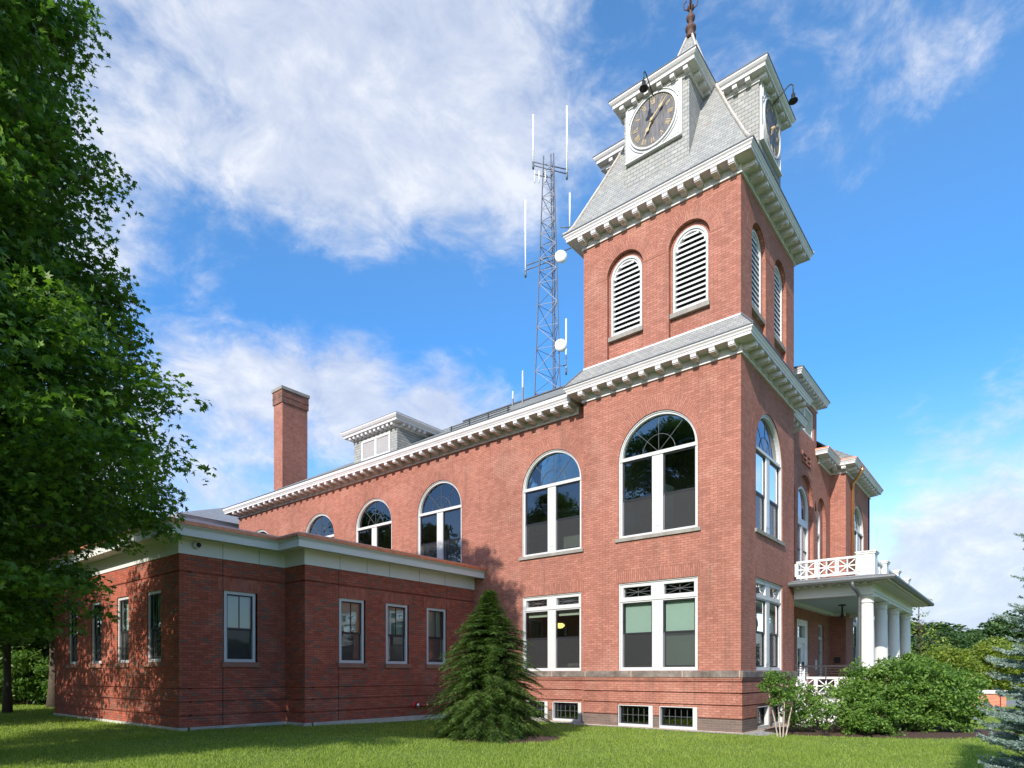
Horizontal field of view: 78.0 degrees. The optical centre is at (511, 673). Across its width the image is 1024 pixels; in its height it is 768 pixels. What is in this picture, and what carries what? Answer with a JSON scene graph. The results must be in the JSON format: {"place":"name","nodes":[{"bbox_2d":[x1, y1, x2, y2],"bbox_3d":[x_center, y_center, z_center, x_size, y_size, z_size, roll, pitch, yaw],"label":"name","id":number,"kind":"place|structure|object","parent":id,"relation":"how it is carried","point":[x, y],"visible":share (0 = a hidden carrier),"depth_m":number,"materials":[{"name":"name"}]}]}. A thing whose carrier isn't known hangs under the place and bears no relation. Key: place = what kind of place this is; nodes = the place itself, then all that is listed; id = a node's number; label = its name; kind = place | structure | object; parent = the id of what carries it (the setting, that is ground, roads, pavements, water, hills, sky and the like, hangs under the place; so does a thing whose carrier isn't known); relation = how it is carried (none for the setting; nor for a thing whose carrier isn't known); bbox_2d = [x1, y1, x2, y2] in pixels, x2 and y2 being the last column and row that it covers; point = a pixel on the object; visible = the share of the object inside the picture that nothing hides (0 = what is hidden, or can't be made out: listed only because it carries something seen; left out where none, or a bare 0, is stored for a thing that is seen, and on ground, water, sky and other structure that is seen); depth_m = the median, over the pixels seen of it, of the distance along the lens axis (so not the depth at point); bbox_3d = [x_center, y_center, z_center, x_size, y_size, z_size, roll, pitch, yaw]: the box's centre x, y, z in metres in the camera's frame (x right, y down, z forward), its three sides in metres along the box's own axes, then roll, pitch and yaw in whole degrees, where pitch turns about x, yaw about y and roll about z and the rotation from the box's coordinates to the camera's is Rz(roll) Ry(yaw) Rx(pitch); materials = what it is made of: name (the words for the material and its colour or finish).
{"place":"outdoors","nodes":[
{"label":"outdoors","id":0,"kind":"place"},
{"bbox_2d":[0,697,1023,767],"bbox_3d":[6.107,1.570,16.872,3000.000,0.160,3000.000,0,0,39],"label":"lawn","id":1,"kind":"structure","parent":0,"point":[646,720],"depth_m":13.30,"materials":[{"name":"green plant"}]},
{"bbox_2d":[0,646,48,704],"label":"bush","id":2,"kind":"object","parent":1,"relation":"on","point":[28,684],"visible":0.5,"depth_m":30.10,"materials":[{"name":"green plant"}]},
{"bbox_2d":[0,638,48,701],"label":"bush","id":3,"kind":"object","parent":1,"relation":"on","point":[36,647],"visible":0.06,"depth_m":32.32,"materials":[{"name":"green plant"}]},
{"bbox_2d":[0,610,49,654],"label":"woodland tree","id":4,"kind":"object","parent":1,"relation":"on","point":[26,643],"visible":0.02,"depth_m":31.73,"materials":[{"name":"green plant"}]},
{"bbox_2d":[0,635,49,700],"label":"woodland tree","id":5,"kind":"object","parent":1,"relation":"on","point":[32,644],"visible":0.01,"depth_m":33.77,"materials":[{"name":"green plant"}]},
{"bbox_2d":[34,656,48,695],"bbox_3d":[-20.753,0.150,31.398,4.697,2.951,5.030,0,0,39],"label":"bush","id":6,"kind":"object","parent":1,"relation":"on","point":[38,671],"visible":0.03,"depth_m":29.75,"materials":[{"name":"green plant"}]},
{"bbox_2d":[0,460,121,712],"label":"woodland tree","id":7,"kind":"object","parent":1,"relation":"on","point":[7,703],"visible":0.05,"depth_m":23.92,"materials":[{"name":"green plant"}]},
{"bbox_2d":[1,454,144,707],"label":"woodland tree","id":8,"kind":"object","parent":1,"relation":"on","point":[50,699],"depth_m":27.76,"materials":[{"name":"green plant"}]},
{"bbox_2d":[0,0,216,646],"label":"maple tree","id":9,"kind":"object","parent":1,"relation":"on","point":[57,434],"visible":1,"depth_m":10.02,"materials":[{"name":"green plant"}]},
{"bbox_2d":[168,508,238,528],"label":"wing","id":10,"kind":"structure","parent":1,"relation":"on","point":[218,516],"depth_m":35.67,"materials":[{"name":"grey metal"}]},
{"bbox_2d":[37,516,486,730],"bbox_3d":[-8.887,-0.975,22.716,11.765,6.350,10.770,0,0,39],"label":"brick annex","id":11,"kind":"object","parent":1,"relation":"on","point":[221,627],"visible":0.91,"depth_m":18.48,"materials":[{"name":"red brick"}]},
{"bbox_2d":[66,607,77,667],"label":"annex window","id":12,"kind":"structure","parent":11,"relation":"in","point":[73,638],"depth_m":21.71,"materials":[{"name":"glass"}]},
{"bbox_2d":[88,602,102,667],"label":"annex window","id":13,"kind":"structure","parent":11,"relation":"in","point":[96,638],"depth_m":20.35,"materials":[{"name":"glass"}]},
{"bbox_2d":[114,596,129,667],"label":"annex window","id":14,"kind":"structure","parent":11,"relation":"in","point":[123,636],"depth_m":18.96,"materials":[{"name":"glass"}]},
{"bbox_2d":[143,590,161,666],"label":"annex window","id":15,"kind":"structure","parent":11,"relation":"in","point":[154,634],"depth_m":17.60,"materials":[{"name":"paint"}]},
{"bbox_2d":[192,541,200,548],"bbox_3d":[-8.274,-3.380,16.614,0.160,0.200,0.200,0,0,39],"label":"security camera","id":16,"kind":"object","parent":11,"relation":"attached to","point":[196,545],"visible":1,"depth_m":16.58,"materials":[{"name":"paint"}]},
{"bbox_2d":[221,590,259,666],"bbox_3d":[-7.634,-1.232,17.698,0.275,2.095,1.086,0,0,39],"label":"annex window","id":17,"kind":"structure","parent":11,"relation":"in","point":[238,643],"depth_m":17.70,"materials":[{"name":"paint"}]},
{"bbox_2d":[337,598,367,667],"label":"annex window","id":18,"kind":"structure","parent":11,"relation":"in","point":[351,644],"depth_m":19.42,"materials":[{"name":"glass"}]},
{"bbox_2d":[384,603,410,667],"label":"annex window","id":19,"kind":"structure","parent":11,"relation":"in","point":[396,645],"depth_m":20.81,"materials":[{"name":"glass"}]},
{"bbox_2d":[411,701,420,708],"bbox_3d":[-3.214,1.050,21.214,0.200,0.260,0.265,0,0,39],"label":"fire connection","id":20,"kind":"object","parent":11,"relation":"attached to","point":[414,704],"visible":1,"depth_m":21.19,"materials":[{"name":"red paint"}]},
{"bbox_2d":[425,607,448,667],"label":"annex window","id":21,"kind":"structure","parent":11,"relation":"in","point":[435,645],"depth_m":22.18,"materials":[{"name":"glass"}]},
{"bbox_2d":[460,734,559,742],"bbox_3d":[-0.240,1.530,15.245,2.628,0.127,2.508,0,0,39],"label":"mulch ring","id":22,"kind":"object","parent":1,"relation":"on","point":[541,738],"visible":0.23,"depth_m":14.65,"materials":[{"name":"brown soil"}]},
{"bbox_2d":[418,589,557,743],"bbox_3d":[-0.595,-0.128,15.294,3.230,3.843,3.665,0,0,39],"label":"hemlock tree","id":23,"kind":"object","parent":22,"relation":"on","point":[492,701],"visible":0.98,"depth_m":14.78,"materials":[{"name":"green plant"}]},
{"bbox_2d":[524,105,570,460],"bbox_3d":[2.249,-15.348,36.361,2.714,33.921,2.359,0,0,19],"label":"radio mast","id":24,"kind":"object","parent":1,"relation":"on","point":[560,345],"visible":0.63,"depth_m":35.91,"materials":[{"name":"grey metal"}]},
{"bbox_2d":[223,0,933,733],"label":"courthouse","id":25,"kind":"structure","parent":1,"relation":"on","point":[681,530],"depth_m":19.40,"materials":[{"name":"brick"}]},
{"bbox_2d":[306,513,333,537],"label":"arched window","id":26,"kind":"structure","parent":25,"relation":"in","point":[320,524],"depth_m":29.97,"materials":[{"name":"glass"}]},
{"bbox_2d":[356,498,391,548],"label":"arched window","id":27,"kind":"structure","parent":25,"relation":"in","point":[375,514],"depth_m":27.41,"materials":[{"name":"paint"}]},
{"bbox_2d":[418,480,461,562],"bbox_3d":[-2.798,-5.810,24.845,2.460,3.500,0.160,0,0,39],"label":"arched window","id":28,"kind":"structure","parent":25,"relation":"in","point":[442,497],"depth_m":24.80,"materials":[{"name":"paint"}]},
{"bbox_2d":[522,371,523,402],"bbox_3d":[0.503,-12.955,30.000,0.097,2.818,0.097,0,0,39],"label":"whip antenna","id":29,"kind":"object","parent":25,"relation":"on","point":[522,389],"visible":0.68,"depth_m":29.97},
{"bbox_2d":[526,701,547,719],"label":"basement window","id":30,"kind":"structure","parent":25,"relation":"in","point":[545,702],"depth_m":21.45,"materials":[{"name":"paint"}]},
{"bbox_2d":[519,449,583,560],"bbox_3d":[1.349,-5.760,21.417,2.660,3.600,0.260,0,0,39],"label":"arched window","id":31,"kind":"structure","parent":25,"relation":"in","point":[554,536],"depth_m":21.49,"materials":[{"name":"paint"}]},
{"bbox_2d":[523,592,580,670],"bbox_3d":[1.390,-1.380,21.467,2.440,2.580,0.210,0,0,39],"label":"paired window","id":32,"kind":"structure","parent":25,"relation":"in","point":[553,652],"depth_m":21.37,"materials":[{"name":"paint"}]},
{"bbox_2d":[552,702,581,721],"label":"basement window","id":33,"kind":"structure","parent":25,"relation":"in","point":[554,704],"depth_m":21.04,"materials":[{"name":"paint"}]},
{"bbox_2d":[618,705,653,726],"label":"basement window","id":34,"kind":"structure","parent":25,"relation":"in","point":[620,707],"depth_m":18.90,"materials":[{"name":"paint"}]},
{"bbox_2d":[615,410,700,542],"bbox_3d":[4.252,-5.815,18.473,2.700,3.670,0.260,0,0,39],"label":"arched window","id":35,"kind":"structure","parent":25,"relation":"in","point":[661,513],"depth_m":18.45,"materials":[{"name":"paint"}]},
{"bbox_2d":[619,576,697,670],"bbox_3d":[4.293,-1.410,18.523,2.500,2.640,0.210,0,0,39],"label":"paired window","id":36,"kind":"structure","parent":25,"relation":"in","point":[645,645],"depth_m":18.43,"materials":[{"name":"paint"}]},
{"bbox_2d":[659,706,697,729],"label":"basement window","id":37,"kind":"structure","parent":25,"relation":"in","point":[661,708],"depth_m":18.05,"materials":[{"name":"paint"}]},
{"bbox_2d":[755,705,769,728],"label":"basement window","id":38,"kind":"structure","parent":25,"relation":"in","point":[765,710],"depth_m":18.60,"materials":[{"name":"paint"}]},
{"bbox_2d":[756,577,781,670],"bbox_3d":[7.569,-1.410,18.841,0.160,2.640,2.500,0,0,39],"label":"paired window","id":39,"kind":"structure","parent":25,"relation":"in","point":[768,594],"depth_m":18.83,"materials":[{"name":"paint"}]},
{"bbox_2d":[755,414,784,546],"bbox_3d":[7.600,-5.815,18.816,0.260,3.670,2.700,0,0,39],"label":"arched window","id":40,"kind":"structure","parent":25,"relation":"in","point":[768,454],"depth_m":18.93,"materials":[{"name":"paint"}]},
{"bbox_2d":[771,704,783,725],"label":"basement window","id":41,"kind":"structure","parent":25,"relation":"in","point":[776,708],"depth_m":19.62,"materials":[{"name":"paint"}]},
{"bbox_2d":[798,486,807,579],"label":"tall arched window","id":42,"kind":"structure","parent":25,"relation":"in","point":[802,499],"depth_m":24.48,"materials":[{"name":"paint"}]},
{"bbox_2d":[817,510,819,578],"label":"tall arched window","id":43,"kind":"structure","parent":25,"relation":"in","point":[818,517],"depth_m":26.17,"materials":[{"name":"paint"}]},
{"bbox_2d":[818,625,821,676],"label":"porch window","id":44,"kind":"structure","parent":25,"relation":"in","point":[819,626],"depth_m":26.21,"materials":[{"name":"glass"}]},
{"bbox_2d":[853,617,856,667],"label":"paired window","id":45,"kind":"structure","parent":25,"relation":"in","point":[854,618],"depth_m":28.53,"materials":[{"name":"glass"}]},
{"bbox_2d":[854,506,862,574],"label":"arched window","id":46,"kind":"structure","parent":25,"relation":"in","point":[858,524],"depth_m":29.09,"materials":[{"name":"paint"}]},
{"bbox_2d":[531,720,809,735],"bbox_3d":[4.139,1.603,21.343,11.100,0.031,5.350,0,0,39],"label":"gravel strip","id":47,"kind":"object","parent":1,"relation":"on","point":[761,732],"visible":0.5,"depth_m":17.42,"materials":[{"name":"grey gravel"}]},
{"bbox_2d":[755,668,806,736],"bbox_3d":[6.799,0.760,15.911,1.094,1.788,1.066,0,0,-12],"label":"young tree","id":48,"kind":"object","parent":1,"relation":"on","point":[776,692],"visible":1,"depth_m":15.84,"materials":[{"name":"green plant"}]},
{"bbox_2d":[764,726,1015,738],"bbox_3d":[10.435,1.593,17.573,7.490,0.140,4.200,0,0,-6],"label":"mulch bed","id":49,"kind":"object","parent":1,"relation":"on","point":[939,734],"visible":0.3,"depth_m":16.56,"materials":[{"name":"brown soil"}]},
{"bbox_2d":[776,683,867,734],"bbox_3d":[8.203,0.950,16.770,2.147,1.438,2.250,0,0,39],"label":"shrub","id":50,"kind":"object","parent":49,"relation":"on","point":[814,703],"visible":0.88,"depth_m":16.49,"materials":[{"name":"green plant"}]},
{"bbox_2d":[835,696,905,736],"bbox_3d":[9.199,1.127,16.285,1.527,1.086,1.508,0,0,5],"label":"shrub","id":51,"kind":"object","parent":49,"relation":"on","point":[867,724],"visible":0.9,"depth_m":15.96,"materials":[{"name":"green plant"}]},
{"bbox_2d":[828,655,941,733],"bbox_3d":[10.071,0.591,17.172,2.656,2.172,2.578,0,0,3],"label":"shrub","id":52,"kind":"object","parent":49,"relation":"on","point":[862,684],"visible":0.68,"depth_m":16.62,"materials":[{"name":"green plant"}]},
{"bbox_2d":[860,650,994,732],"bbox_3d":[11.449,0.491,17.672,3.277,2.395,3.322,0,0,39],"label":"shrub","id":53,"kind":"object","parent":49,"relation":"on","point":[960,699],"visible":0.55,"depth_m":16.70,"materials":[{"name":"green plant"}]},
{"bbox_2d":[887,616,970,641],"bbox_3d":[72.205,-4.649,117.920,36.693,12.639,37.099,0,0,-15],"label":"garden tree","id":54,"kind":"object","parent":1,"relation":"on","point":[946,627],"visible":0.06,"depth_m":111.94,"materials":[{"name":"green plant"}]},
{"bbox_2d":[911,627,982,679],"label":"garden tree","id":55,"kind":"object","parent":1,"relation":"on","point":[955,637],"visible":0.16,"depth_m":54.83,"materials":[{"name":"green plant"}]},
{"bbox_2d":[917,643,989,689],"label":"garden tree","id":56,"kind":"object","parent":1,"relation":"on","point":[951,654],"visible":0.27,"depth_m":44.94,"materials":[{"name":"green plant"}]},
{"bbox_2d":[949,630,1013,679],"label":"garden tree","id":57,"kind":"object","parent":1,"relation":"on","point":[975,638],"visible":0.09,"depth_m":59.04,"materials":[{"name":"green plant"}]},
{"bbox_2d":[957,610,1023,647],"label":"garden tree","id":58,"kind":"object","parent":1,"relation":"on","point":[995,627],"visible":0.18,"depth_m":61.25,"materials":[{"name":"green plant"}]},
{"bbox_2d":[975,690,1007,706],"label":"brick pier","id":59,"kind":"structure","parent":1,"relation":"on","point":[994,698],"depth_m":31.11,"materials":[{"name":"red brick"}]},
{"bbox_2d":[960,636,1023,690],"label":"garden tree","id":60,"kind":"object","parent":1,"relation":"on","point":[981,650],"visible":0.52,"depth_m":46.00,"materials":[{"name":"green plant"}]},
{"bbox_2d":[972,532,1023,767],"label":"blue spruce","id":61,"kind":"object","parent":1,"relation":"on","point":[1015,742],"visible":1,"depth_m":7.36,"materials":[{"name":"green plant"}]},
{"bbox_2d":[988,638,1023,683],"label":"garden tree","id":62,"kind":"object","parent":1,"relation":"on","point":[1004,645],"visible":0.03,"depth_m":50.48,"materials":[{"name":"green plant"}]},
{"bbox_2d":[0,0,1023,630],"label":"sky","id":63,"kind":"structure","parent":0,"point":[331,198],"materials":[{"name":"blue"}]},
{"bbox_2d":[910,598,953,663],"bbox_3d":[20.534,-1.104,31.841,2.597,5.549,2.534,0,0,-22],"label":"tree","id":64,"kind":"object","parent":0,"point":[920,637],"visible":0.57,"depth_m":31.70,"materials":[{"name":"green plant"}]},
{"bbox_2d":[1006,700,1023,706],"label":"road","id":65,"kind":"structure","parent":0,"point":[1010,702],"depth_m":35.73,"materials":[{"name":"grey asphalt"}]}
]}

